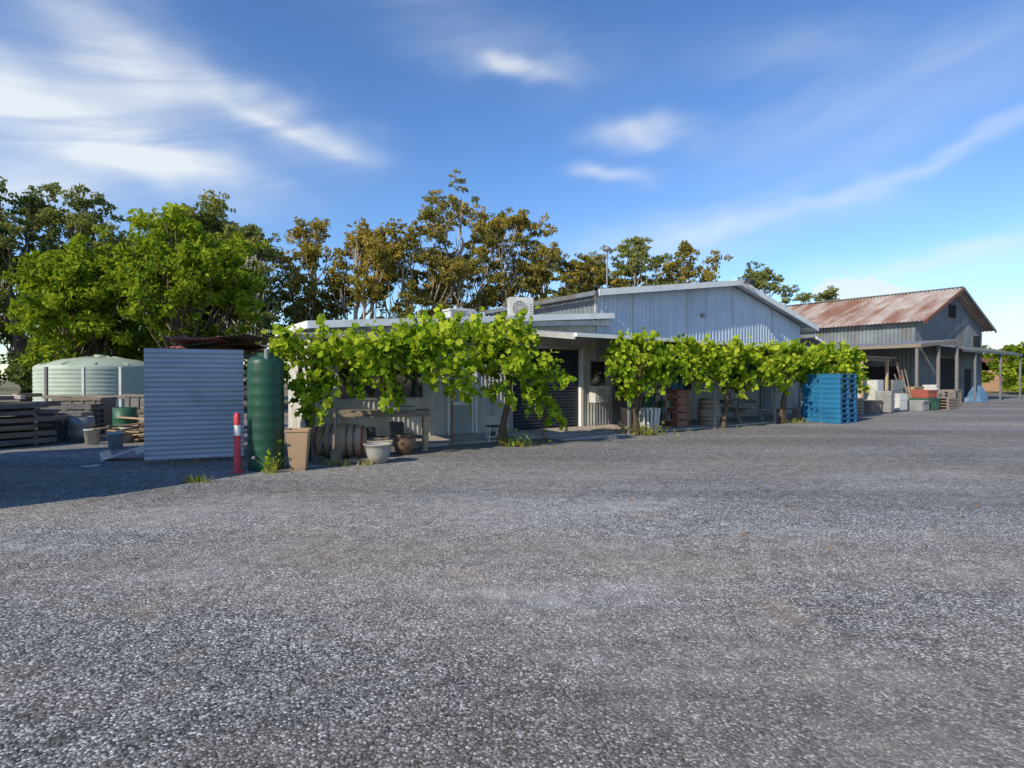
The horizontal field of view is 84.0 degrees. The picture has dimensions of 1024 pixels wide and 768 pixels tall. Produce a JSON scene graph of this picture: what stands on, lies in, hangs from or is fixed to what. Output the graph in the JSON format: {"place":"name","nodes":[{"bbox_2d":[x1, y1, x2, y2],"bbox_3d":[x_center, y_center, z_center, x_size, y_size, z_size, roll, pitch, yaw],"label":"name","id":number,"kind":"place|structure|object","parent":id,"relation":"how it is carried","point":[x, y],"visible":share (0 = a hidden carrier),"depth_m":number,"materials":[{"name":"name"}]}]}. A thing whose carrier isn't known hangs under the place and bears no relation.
{"place":"outdoors","nodes":[
{"label":"outdoors","id":0,"kind":"place"},
{"bbox_2d":[99,445,143,460],"bbox_3d":[-7.380,1.297,10.918,0.787,0.286,0.420,0,1,-17],"label":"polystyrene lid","id":1,"kind":"object","parent":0,"point":[105,455],"visible":0.77,"depth_m":10.77,"materials":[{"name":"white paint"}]},
{"bbox_2d":[0,380,1022,408],"bbox_3d":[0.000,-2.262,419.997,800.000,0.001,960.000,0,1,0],"label":"ground","id":2,"kind":"structure","parent":0,"point":[8,388],"depth_m":69.64,"materials":[{"name":"green gravel"}]},
{"bbox_2d":[0,218,34,344],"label":"eucalyptus tree","id":3,"kind":"object","parent":2,"relation":"on","point":[4,334],"visible":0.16,"depth_m":34.57,"materials":[{"name":"green plant"}]},
{"bbox_2d":[0,176,86,401],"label":"eucalyptus tree","id":4,"kind":"object","parent":2,"relation":"on","point":[31,203],"visible":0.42,"depth_m":34.06,"materials":[{"name":"green plant"}]},
{"bbox_2d":[4,183,155,345],"bbox_3d":[-27.153,-5.510,36.237,9.953,13.494,8.389,0,1,0],"label":"eucalyptus tree","id":5,"kind":"object","parent":2,"relation":"on","point":[82,222],"visible":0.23,"depth_m":34.45,"materials":[{"name":"green plant"}]},
{"bbox_2d":[0,320,296,399],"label":"understorey shrubs","id":6,"kind":"object","parent":2,"relation":"on","point":[16,372],"visible":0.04,"depth_m":29.59,"materials":[{"name":"green plant"}]},
{"bbox_2d":[111,211,219,346],"bbox_3d":[-22.886,-5.072,37.706,8.768,12.635,7.028,0,1,43],"label":"eucalyptus tree","id":7,"kind":"object","parent":2,"relation":"on","point":[168,345],"visible":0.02,"depth_m":36.87,"materials":[{"name":"green plant"}]},
{"bbox_2d":[163,189,287,342],"bbox_3d":[-20.060,-6.132,40.347,8.228,14.664,8.100,0,1,0],"label":"eucalyptus tree","id":8,"kind":"object","parent":2,"relation":"on","point":[209,220],"visible":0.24,"depth_m":38.25,"materials":[{"name":"green plant"}]},
{"bbox_2d":[205,223,296,402],"bbox_3d":[-18.066,-4.735,37.005,7.240,11.943,7.923,0,1,35],"label":"eucalyptus tree","id":9,"kind":"object","parent":2,"relation":"on","point":[268,317],"visible":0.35,"depth_m":36.98,"materials":[{"name":"green plant"}]},
{"bbox_2d":[267,216,354,324],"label":"eucalyptus tree","id":10,"kind":"object","parent":2,"relation":"on","point":[309,253],"visible":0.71,"depth_m":40.94,"materials":[{"name":"green plant"}]},
{"bbox_2d":[313,217,407,319],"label":"eucalyptus tree","id":11,"kind":"object","parent":2,"relation":"on","point":[365,244],"visible":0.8,"depth_m":41.43,"materials":[{"name":"green plant"}]},
{"bbox_2d":[348,218,469,318],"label":"eucalyptus tree","id":12,"kind":"object","parent":2,"relation":"on","point":[402,275],"visible":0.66,"depth_m":41.82,"materials":[{"name":"green plant"}]},
{"bbox_2d":[401,168,507,313],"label":"eucalyptus tree","id":13,"kind":"object","parent":2,"relation":"on","point":[429,213],"visible":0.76,"depth_m":44.37,"materials":[{"name":"green plant"}]},
{"bbox_2d":[5,345,1006,384],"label":"distant trees","id":14,"kind":"object","parent":2,"relation":"on","point":[286,381],"depth_m":80.48,"materials":[{"name":"green plant"}]},
{"bbox_2d":[459,206,557,315],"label":"eucalyptus tree","id":15,"kind":"object","parent":2,"relation":"on","point":[522,221],"visible":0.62,"depth_m":46.48,"materials":[{"name":"green plant"}]},
{"bbox_2d":[499,241,596,342],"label":"eucalyptus tree","id":16,"kind":"object","parent":2,"relation":"on","point":[550,256],"visible":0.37,"depth_m":46.60,"materials":[{"name":"green plant"}]},
{"bbox_2d":[552,245,631,340],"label":"eucalyptus tree","id":17,"kind":"object","parent":2,"relation":"on","point":[592,269],"visible":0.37,"depth_m":48.31,"materials":[{"name":"green plant"}]},
{"bbox_2d":[611,235,672,286],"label":"eucalyptus tree","id":18,"kind":"object","parent":2,"relation":"on","point":[632,267],"visible":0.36,"depth_m":50.68,"materials":[{"name":"green plant"}]},
{"bbox_2d":[652,240,733,283],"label":"eucalyptus tree","id":19,"kind":"object","parent":2,"relation":"on","point":[686,249],"visible":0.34,"depth_m":52.70,"materials":[{"name":"green plant"}]},
{"bbox_2d":[737,260,788,296],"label":"eucalyptus tree","id":20,"kind":"object","parent":2,"relation":"on","point":[763,278],"visible":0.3,"depth_m":58.99,"materials":[{"name":"green plant"}]},
{"bbox_2d":[777,284,812,305],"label":"eucalyptus tree","id":21,"kind":"object","parent":2,"relation":"on","point":[806,297],"visible":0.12,"depth_m":69.15,"materials":[{"name":"green plant"}]},
{"bbox_2d":[811,285,843,303],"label":"eucalyptus tree","id":22,"kind":"object","parent":2,"relation":"on","point":[829,294],"visible":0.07,"depth_m":69.87,"materials":[{"name":"green plant"}]},
{"bbox_2d":[982,358,1014,390],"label":"distant farm building","id":23,"kind":"structure","parent":2,"relation":"on","point":[991,385],"depth_m":71.38,"materials":[{"name":"brick"}]},
{"bbox_2d":[0,394,1023,767],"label":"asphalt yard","id":24,"kind":"structure","parent":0,"point":[584,612],"depth_m":3.92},
{"bbox_2d":[0,393,71,446],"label":"timber stack","id":25,"kind":"object","parent":24,"relation":"on","point":[20,425],"visible":0.98,"depth_m":13.12,"materials":[{"name":"grey wood"}]},
{"bbox_2d":[36,411,93,440],"bbox_3d":[-11.300,1.069,14.410,0.960,0.700,0.800,0,1,-17],"label":"harvest crate","id":26,"kind":"object","parent":24,"relation":"on","point":[60,427],"visible":0.35,"depth_m":14.07,"materials":[{"name":"plastic"}]},
{"bbox_2d":[40,403,105,434],"bbox_3d":[-11.900,0.978,15.409,1.200,0.865,1.000,0,1,-17],"label":"timber pallet stack","id":27,"kind":"object","parent":24,"relation":"on","point":[98,409],"visible":0.23,"depth_m":15.50,"materials":[{"name":"grey wood"}]},
{"bbox_2d":[67,416,95,442],"bbox_3d":[-10.600,1.113,14.011,0.570,0.620,0.570,0,1,0],"label":"steel drum","id":28,"kind":"object","parent":24,"relation":"on","point":[76,425],"visible":0.8,"depth_m":13.78,"materials":[{"name":"blue metal"}]},
{"bbox_2d":[42,367,124,406],"bbox_3d":[-13.700,0.403,19.009,3.800,1.950,0.100,0,1,-3],"label":"post and rail fence","id":29,"kind":"object","parent":24,"relation":"on","point":[46,396],"visible":0.47,"depth_m":18.95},
{"bbox_2d":[51,397,116,430],"bbox_3d":[-12.600,0.897,16.809,1.260,1.000,1.000,0,1,-11],"label":"harvest crate","id":30,"kind":"object","parent":24,"relation":"on","point":[110,402],"visible":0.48,"depth_m":16.73,"materials":[{"name":"grey wood"}]},
{"bbox_2d":[0,225,171,368],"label":"leafy shade tree","id":31,"kind":"object","parent":24,"relation":"on","point":[68,310],"visible":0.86,"depth_m":22.61,"materials":[{"name":"green plant"}]},
{"bbox_2d":[32,355,143,406],"bbox_3d":[-16.300,0.095,22.602,4.230,2.500,4.230,0,1,0],"label":"round water tank","id":32,"kind":"object","parent":24,"relation":"on","point":[102,375],"visible":0.41,"depth_m":20.88,"materials":[{"name":"metal"}]},
{"bbox_2d":[81,464,102,466],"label":"litter","id":33,"kind":"object","parent":24,"relation":"on","point":[92,465],"visible":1,"depth_m":9.98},
{"bbox_2d":[83,428,100,444],"bbox_3d":[-9.900,1.243,13.412,0.340,0.370,0.340,0,1,0],"label":"bucket","id":34,"kind":"object","parent":24,"relation":"on","point":[91,437],"visible":0.81,"depth_m":13.29,"materials":[{"name":"white plastic"}]},
{"bbox_2d":[106,432,124,449],"bbox_3d":[-8.750,1.251,12.562,0.340,0.370,0.340,0,1,0],"label":"bucket","id":35,"kind":"object","parent":24,"relation":"on","point":[115,440],"visible":1,"depth_m":12.45,"materials":[{"name":"blue plastic"}]},
{"bbox_2d":[92,416,143,440],"bbox_3d":[-9.078,1.135,14.173,2.134,0.648,1.698,0,1,-14],"label":"scrap timber pile","id":36,"kind":"object","parent":24,"relation":"on","point":[138,433],"visible":0.38,"depth_m":13.72,"materials":[{"name":"brown wood"}]},
{"bbox_2d":[112,407,138,437],"bbox_3d":[-10.200,1.014,15.010,0.590,0.800,0.590,0,1,0],"label":"plastic drum","id":37,"kind":"object","parent":24,"relation":"on","point":[124,411],"visible":0.58,"depth_m":14.78,"materials":[{"name":"green plastic"}]},
{"bbox_2d":[119,427,135,442],"bbox_3d":[-9.400,1.239,13.912,0.340,0.370,0.340,0,1,0],"label":"bucket","id":38,"kind":"object","parent":24,"relation":"on","point":[127,439],"visible":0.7,"depth_m":13.81,"materials":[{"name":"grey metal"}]},
{"bbox_2d":[123,393,143,430],"bbox_3d":[-10.800,0.844,17.208,1.260,1.100,1.000,0,1,6],"label":"harvest crate","id":39,"kind":"object","parent":24,"relation":"on","point":[134,400],"visible":0.14,"depth_m":16.76,"materials":[{"name":"grey plastic"}]},
{"bbox_2d":[137,409,143,438],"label":"harvest crate","id":40,"kind":"object","parent":24,"relation":"on","point":[141,413],"visible":0.05,"depth_m":14.64,"materials":[{"name":"brown wood"}]},
{"bbox_2d":[160,460,206,464],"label":"weed clump","id":41,"kind":"object","parent":24,"relation":"on","point":[182,462],"visible":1,"depth_m":10.32,"materials":[{"name":"green plant"}]},
{"bbox_2d":[110,202,271,353],"bbox_3d":[-13.370,-3.061,24.093,5.994,8.822,7.361,0,1,-13],"label":"leafy shade tree","id":42,"kind":"object","parent":24,"relation":"on","point":[193,286],"visible":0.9,"depth_m":22.72,"materials":[{"name":"green plant"}]},
{"bbox_2d":[144,348,243,464],"bbox_3d":[-5.871,0.404,10.563,1.620,2.100,0.154,0,1,-22],"label":"corrugated screen","id":43,"kind":"object","parent":24,"relation":"on","point":[193,401],"visible":1,"depth_m":10.48,"materials":[{"name":"metal"}]},
{"bbox_2d":[179,472,212,482],"bbox_3d":[-4.721,1.391,8.483,0.561,0.157,0.340,0,1,-18],"label":"weed clump","id":44,"kind":"object","parent":24,"relation":"on","point":[198,479],"visible":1,"depth_m":8.49,"materials":[{"name":"green plant"}]},
{"bbox_2d":[160,333,269,410],"bbox_3d":[-6.095,0.229,11.728,2.352,2.429,2.158,0,1,-17],"label":"scrap iron rack","id":45,"kind":"object","parent":24,"relation":"on","point":[243,341],"visible":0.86,"depth_m":11.42,"materials":[{"name":"brown metal"}]},
{"bbox_2d":[231,412,243,473],"bbox_3d":[-4.520,0.965,9.359,0.200,1.000,0.200,0,1,0],"label":"safety bollard","id":46,"kind":"object","parent":24,"relation":"on","point":[237,448],"visible":1,"depth_m":9.32,"materials":[{"name":"red plastic"}]},
{"bbox_2d":[247,349,284,471],"bbox_3d":[-4.220,0.436,9.754,0.588,2.050,0.588,0,1,-38],"label":"slimline water tank","id":47,"kind":"object","parent":24,"relation":"on","point":[265,401],"visible":0.93,"depth_m":9.51,"materials":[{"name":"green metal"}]},
{"bbox_2d":[258,439,289,473],"bbox_3d":[-3.821,1.189,9.355,0.850,0.556,0.690,0,1,0],"label":"weed clump","id":48,"kind":"object","parent":24,"relation":"on","point":[270,469],"visible":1,"depth_m":9.35,"materials":[{"name":"green plant"}]},
{"bbox_2d":[285,428,311,470],"bbox_3d":[-3.620,1.112,9.661,0.382,0.700,0.382,0,1,-11],"label":"square planter","id":49,"kind":"object","parent":24,"relation":"on","point":[298,442],"visible":1,"depth_m":9.52,"materials":[{"name":"ceramic"}]},
{"bbox_2d":[320,457,350,466],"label":"weed clump","id":50,"kind":"object","parent":24,"relation":"on","point":[336,462],"visible":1,"depth_m":10.11,"materials":[{"name":"green plant"}]},
{"bbox_2d":[322,456,357,460],"bbox_3d":[-3.300,1.421,10.963,0.600,0.070,0.500,0,1,-8],"label":"barrel cradle","id":51,"kind":"object","parent":24,"relation":"on","point":[351,457],"visible":0.36,"depth_m":10.75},
{"bbox_2d":[313,424,366,457],"bbox_3d":[-3.300,1.091,10.960,0.920,0.656,0.656,0,1,-8],"label":"wine barrel","id":52,"kind":"object","parent":51,"relation":"on","point":[351,439],"visible":0.87,"depth_m":10.71,"materials":[{"name":"brown wood"}]},
{"bbox_2d":[313,409,368,463],"bbox_3d":[-3.083,0.956,10.367,1.156,1.015,0.308,0,1,-4],"label":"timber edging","id":53,"kind":"object","parent":24,"relation":"on","point":[335,453],"visible":0.84,"depth_m":10.35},
{"bbox_2d":[254,313,452,461],"bbox_3d":[-2.925,0.021,11.149,3.931,2.890,1.796,0,1,-35],"label":"grape vine","id":54,"kind":"object","parent":24,"relation":"on","point":[368,361],"visible":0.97,"depth_m":10.62,"materials":[{"name":"green plant"}]},
{"bbox_2d":[357,457,375,465],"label":"weed clump","id":55,"kind":"object","parent":24,"relation":"on","point":[368,464],"visible":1,"depth_m":10.21,"materials":[{"name":"green plant"}]},
{"bbox_2d":[363,442,392,463],"bbox_3d":[-2.460,1.275,10.462,0.535,0.360,0.535,0,1,0],"label":"glazed plant pot","id":56,"kind":"object","parent":24,"relation":"on","point":[377,452],"visible":0.99,"depth_m":10.30,"materials":[{"name":"ceramic"}]},
{"bbox_2d":[338,405,429,450],"bbox_3d":[-2.751,0.844,12.311,1.900,1.193,0.605,0,1,-12],"label":"timber workbench","id":57,"kind":"object","parent":24,"relation":"on","point":[395,427],"visible":0.75,"depth_m":12.17,"materials":[{"name":"grey wood"}]},
{"bbox_2d":[393,433,415,454],"bbox_3d":[-2.200,1.235,11.612,0.468,0.420,0.468,0,1,0],"label":"stoneware pot","id":58,"kind":"object","parent":24,"relation":"on","point":[403,443],"visible":1,"depth_m":11.45,"materials":[{"name":"ceramic"}]},
{"bbox_2d":[409,303,576,445],"bbox_3d":[-0.315,-0.175,12.658,4.580,3.237,2.055,0,1,-35],"label":"grape vine","id":59,"kind":"object","parent":24,"relation":"on","point":[516,362],"visible":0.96,"depth_m":12.46,"materials":[{"name":"green plant"}]},
{"bbox_2d":[15,437,1009,573],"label":"leaf litter","id":60,"kind":"object","parent":24,"relation":"on","point":[743,534],"visible":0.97,"depth_m":8.69,"materials":[{"name":"brown plant"}]},
{"bbox_2d":[486,428,551,446],"bbox_3d":[0.155,1.228,13.019,1.516,0.408,0.617,0,1,0],"label":"weed clump","id":61,"kind":"object","parent":24,"relation":"on","point":[516,443],"visible":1,"depth_m":13.00,"materials":[{"name":"green plant"}]},
{"bbox_2d":[275,279,837,461],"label":"corrugated iron shed","id":62,"kind":"structure","parent":24,"relation":"on","point":[729,310],"depth_m":17.96,"materials":[{"name":"grey metal"}]},
{"bbox_2d":[336,366,424,400],"bbox_3d":[-3.216,-0.033,14.067,2.290,0.830,0.090,0,1,-35],"label":"window","id":63,"kind":"structure","parent":62,"relation":"in","point":[413,389],"depth_m":14.24,"materials":[{"name":"black glass"}]},
{"bbox_2d":[442,308,468,316],"bbox_3d":[-1.696,-2.023,17.048,0.640,0.400,0.480,0,1,-35],"label":"roof vent","id":64,"kind":"object","parent":62,"relation":"on","point":[449,312],"visible":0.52,"depth_m":16.85,"materials":[{"name":"grey metal"}]},
{"bbox_2d":[447,360,477,434],"bbox_3d":[-1.343,0.376,15.363,0.920,2.070,0.100,0,1,-35],"label":"screen door","id":65,"kind":"structure","parent":62,"relation":"in","point":[464,422],"depth_m":15.37,"materials":[{"name":"white paint"}]},
{"bbox_2d":[453,308,474,316],"bbox_3d":[-1.565,-2.170,18.341,0.700,0.500,0.380,0,1,-35],"label":"air conditioner","id":66,"kind":"object","parent":62,"relation":"on","point":[470,312],"visible":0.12,"depth_m":18.28,"materials":[{"name":"grey metal"}]},
{"bbox_2d":[485,416,499,442],"bbox_3d":[-0.452,1.114,13.965,0.346,0.622,0.310,0,1,-17],"label":"chair","id":67,"kind":"object","parent":62,"relation":"on","point":[490,420],"visible":0.8,"depth_m":14.03,"materials":[{"name":"white paint"}]},
{"bbox_2d":[507,297,532,315],"bbox_3d":[0.274,-2.407,18.407,0.780,0.760,0.380,0,1,-15],"label":"air conditioner","id":68,"kind":"object","parent":62,"relation":"on","point":[515,305],"visible":0.7,"depth_m":18.23,"materials":[{"name":"grey metal"}]},
{"bbox_2d":[510,344,582,430],"bbox_3d":[1.058,0.115,17.092,2.760,2.560,0.160,0,1,-35],"label":"roller door","id":69,"kind":"structure","parent":62,"relation":"in","point":[570,400],"depth_m":17.46,"materials":[{"name":"black metal"}]},
{"bbox_2d":[589,386,609,404],"bbox_3d":[2.749,0.349,17.783,0.620,0.580,0.310,0,1,-35],"label":"air conditioner","id":70,"kind":"object","parent":62,"relation":"on","point":[599,394],"visible":1,"depth_m":17.65,"materials":[{"name":"grey metal"}]},
{"bbox_2d":[600,246,612,287],"bbox_3d":[3.768,-4.390,22.561,0.360,2.170,0.629,0,1,26],"label":"antenna mast","id":71,"kind":"object","parent":62,"relation":"on","point":[607,248],"visible":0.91,"depth_m":22.54,"materials":[{"name":"grey metal"}]},
{"bbox_2d":[618,394,644,426],"bbox_3d":[3.630,0.821,17.400,0.580,1.042,0.626,0,1,-35],"label":"wheelie bin","id":72,"kind":"object","parent":62,"relation":"on","point":[623,406],"visible":0.34,"depth_m":17.31,"materials":[{"name":"black plastic"}]},
{"bbox_2d":[642,397,653,409],"bbox_3d":[4.088,0.866,17.965,0.580,0.942,0.626,0,1,-41],"label":"wheelie bin","id":73,"kind":"object","parent":62,"relation":"on","point":[648,403],"visible":0.18,"depth_m":17.76,"materials":[{"name":"green plastic"}]},
{"bbox_2d":[654,388,679,427],"bbox_3d":[4.874,0.738,17.889,0.840,1.200,0.340,0,1,-35],"label":"storage shelf","id":74,"kind":"object","parent":62,"relation":"on","point":[661,403],"visible":0.74,"depth_m":17.73,"materials":[{"name":"grey metal"}]},
{"bbox_2d":[667,388,688,426],"bbox_3d":[5.259,0.739,18.037,0.570,1.195,0.430,0,1,-35],"label":"crate stack","id":75,"kind":"object","parent":62,"relation":"on","point":[677,409],"visible":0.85,"depth_m":17.88,"materials":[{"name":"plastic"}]},
{"bbox_2d":[698,398,720,424],"bbox_3d":[6.450,0.921,18.609,0.724,0.900,0.724,0,1,0],"label":"wine barrel","id":76,"kind":"object","parent":62,"relation":"on","point":[705,411],"visible":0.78,"depth_m":18.34,"materials":[{"name":"grey wood"}]},
{"bbox_2d":[719,399,772,422],"bbox_3d":[7.905,0.942,20.013,1.800,0.766,1.640,0,1,-35],"label":"picnic table","id":77,"kind":"object","parent":62,"relation":"on","point":[735,409],"visible":0.72,"depth_m":19.80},
{"bbox_2d":[744,278,755,284],"bbox_3d":[9.129,-3.929,21.927,0.490,0.249,0.505,0,1,-35],"label":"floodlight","id":78,"kind":"object","parent":62,"relation":"attached to","point":[750,281],"visible":0.88,"depth_m":21.70,"materials":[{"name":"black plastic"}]},
{"bbox_2d":[776,408,801,420],"bbox_3d":[10.002,1.119,20.507,1.400,0.470,0.360,0,1,-35],"label":"timber bench","id":79,"kind":"object","parent":62,"relation":"on","point":[796,413],"visible":0.47,"depth_m":20.66,"materials":[{"name":"grey wood"}]},
{"bbox_2d":[596,418,678,435],"bbox_3d":[3.415,1.181,15.599,2.169,0.478,1.343,0,1,0],"label":"weed clump","id":80,"kind":"object","parent":24,"relation":"on","point":[644,433],"visible":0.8,"depth_m":15.63,"materials":[{"name":"green plant"}]},
{"bbox_2d":[639,408,660,432],"bbox_3d":[3.977,1.046,16.471,0.640,0.699,0.640,0,1,0],"label":"slatted planter","id":81,"kind":"object","parent":24,"relation":"on","point":[651,416],"visible":0.69,"depth_m":16.24,"materials":[{"name":"grey metal"}]},
{"bbox_2d":[601,327,774,434],"bbox_3d":[5.352,-0.120,16.895,7.586,3.066,1.530,0,1,-35],"label":"grape vine","id":82,"kind":"object","parent":24,"relation":"on","point":[719,363],"visible":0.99,"depth_m":16.26,"materials":[{"name":"green plant"}]},
{"bbox_2d":[778,416,821,423],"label":"weed clump","id":83,"kind":"object","parent":24,"relation":"on","point":[794,420],"visible":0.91,"depth_m":19.90,"materials":[{"name":"green plant"}]},
{"bbox_2d":[752,334,870,422],"bbox_3d":[11.130,-0.235,20.841,7.744,3.220,1.790,0,1,-35],"label":"grape vine","id":84,"kind":"object","parent":24,"relation":"on","point":[797,360],"visible":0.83,"depth_m":20.05,"materials":[{"name":"green plant"}]},
{"bbox_2d":[802,374,856,423],"bbox_3d":[11.358,0.498,20.387,1.224,1.713,1.355,0,1,-35],"label":"blue plastic pallet stack","id":85,"kind":"object","parent":24,"relation":"on","point":[818,405],"visible":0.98,"depth_m":19.98,"materials":[{"name":"blue plastic"}]},
{"bbox_2d":[799,356,893,407],"bbox_3d":[16.887,-0.074,29.032,3.400,2.722,3.599,0,1,-35],"label":"timber carport","id":86,"kind":"object","parent":24,"relation":"on","point":[885,359],"visible":0.3,"depth_m":28.47,"materials":[{"name":"wood"}]},
{"bbox_2d":[832,398,863,415],"bbox_3d":[14.400,0.967,24.610,1.200,0.720,1.000,0,1,-35],"label":"timber pallet stack","id":87,"kind":"object","parent":24,"relation":"on","point":[859,405],"visible":0.22,"depth_m":24.37,"materials":[{"name":"grey wood"}]},
{"bbox_2d":[862,400,882,413],"bbox_3d":[15.900,1.018,25.510,1.060,0.600,0.900,0,1,-35],"label":"harvest crate","id":88,"kind":"object","parent":24,"relation":"on","point":[872,406],"visible":0.5,"depth_m":25.07,"materials":[{"name":"grey plastic"}]},
{"bbox_2d":[864,380,883,399],"bbox_3d":[17.517,0.550,27.581,0.650,1.500,0.710,0,1,-35],"label":"old refrigerator","id":89,"kind":"object","parent":24,"relation":"on","point":[876,385],"visible":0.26,"depth_m":27.35,"materials":[{"name":"grey metal"}]},
{"bbox_2d":[875,391,894,412],"bbox_3d":[16.922,0.816,25.788,0.660,1.000,0.650,0,1,44],"label":"old refrigerator","id":90,"kind":"object","parent":24,"relation":"on","point":[888,399],"visible":0.84,"depth_m":25.51,"materials":[{"name":"grey metal"}]},
{"bbox_2d":[884,380,902,392],"bbox_3d":[19.615,0.533,29.380,1.000,1.500,0.660,0,1,-29],"label":"metal cabinet","id":91,"kind":"object","parent":24,"relation":"on","point":[896,386],"visible":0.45,"depth_m":29.05,"materials":[{"name":"grey metal"}]},
{"bbox_2d":[894,393,907,411],"bbox_3d":[18.412,0.878,27.182,0.600,0.850,0.660,0,1,-24],"label":"old refrigerator","id":92,"kind":"object","parent":24,"relation":"on","point":[901,401],"visible":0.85,"depth_m":26.91,"materials":[{"name":"grey metal"}]},
{"bbox_2d":[894,363,911,399],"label":"leaning poles","id":93,"kind":"object","parent":24,"relation":"on","point":[904,384],"visible":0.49,"depth_m":30.80,"materials":[{"name":"wood"}]},
{"bbox_2d":[784,286,1022,400],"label":"rusty roof barn","id":94,"kind":"structure","parent":24,"relation":"on","point":[932,337],"depth_m":40.91,"materials":[{"name":"grey metal"}]},
{"bbox_2d":[905,387,924,397],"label":"storage crate","id":95,"kind":"object","parent":24,"relation":"on","point":[916,388],"visible":0.27,"depth_m":32.10,"materials":[{"name":"brown wood"}]},
{"bbox_2d":[905,400,929,410],"bbox_3d":[19.600,1.049,27.611,1.060,0.500,0.900,0,1,-41],"label":"harvest crate","id":96,"kind":"object","parent":24,"relation":"on","point":[918,405],"visible":0.67,"depth_m":27.22,"materials":[{"name":"grey plastic"}]},
{"bbox_2d":[909,398,939,409],"bbox_3d":[20.600,0.992,28.410,1.060,0.600,0.900,0,1,-29],"label":"harvest crate","id":97,"kind":"object","parent":24,"relation":"on","point":[933,403],"visible":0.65,"depth_m":28.07,"materials":[{"name":"green plastic"}]},
{"bbox_2d":[911,390,938,397],"bbox_3d":[20.600,0.492,28.406,0.960,0.400,0.800,0,1,-29],"label":"harvest crate","id":98,"kind":"object","parent":97,"relation":"on","point":[924,393],"visible":1,"depth_m":28.11,"materials":[{"name":"red plastic"}]},
{"bbox_2d":[922,385,939,395],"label":"storage crate","id":99,"kind":"object","parent":24,"relation":"on","point":[931,387],"visible":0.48,"depth_m":33.18,"materials":[{"name":"white plastic"}]},
{"bbox_2d":[937,397,956,409],"bbox_3d":[22.200,0.996,29.410,1.200,0.575,1.000,0,1,-35],"label":"timber pallet stack","id":100,"kind":"object","parent":24,"relation":"on","point":[947,403],"visible":0.59,"depth_m":29.04,"materials":[{"name":"wood"}]},
{"bbox_2d":[937,391,957,406],"bbox_3d":[24.000,0.832,31.509,1.000,0.865,1.200,0,1,44],"label":"timber pallet stack","id":101,"kind":"object","parent":24,"relation":"on","point":[946,393],"visible":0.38,"depth_m":31.11,"materials":[{"name":"wood"}]},
{"bbox_2d":[939,389,962,404],"bbox_3d":[26.300,0.790,34.209,1.260,0.900,0.900,0,1,-33],"label":"storage crate","id":102,"kind":"object","parent":24,"relation":"on","point":[959,397],"visible":0.4,"depth_m":34.01,"materials":[{"name":"wood"}]},
{"bbox_2d":[962,385,989,401],"bbox_3d":[31.500,0.624,38.607,2.117,1.152,1.000,0,1,-35],"label":"tarp covered pile","id":103,"kind":"object","parent":24,"relation":"on","point":[981,394],"visible":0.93,"depth_m":38.33,"materials":[{"name":"blue plastic"}]},
{"bbox_2d":[982,341,1023,393],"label":"distant orchard","id":104,"kind":"object","parent":24,"relation":"on","point":[1010,370],"visible":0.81,"depth_m":55.95,"materials":[{"name":"green plant"}]},
{"bbox_2d":[0,0,1023,380],"label":"sky","id":105,"kind":"structure","parent":0,"point":[860,148],"materials":[{"name":"blue"}]}
]}

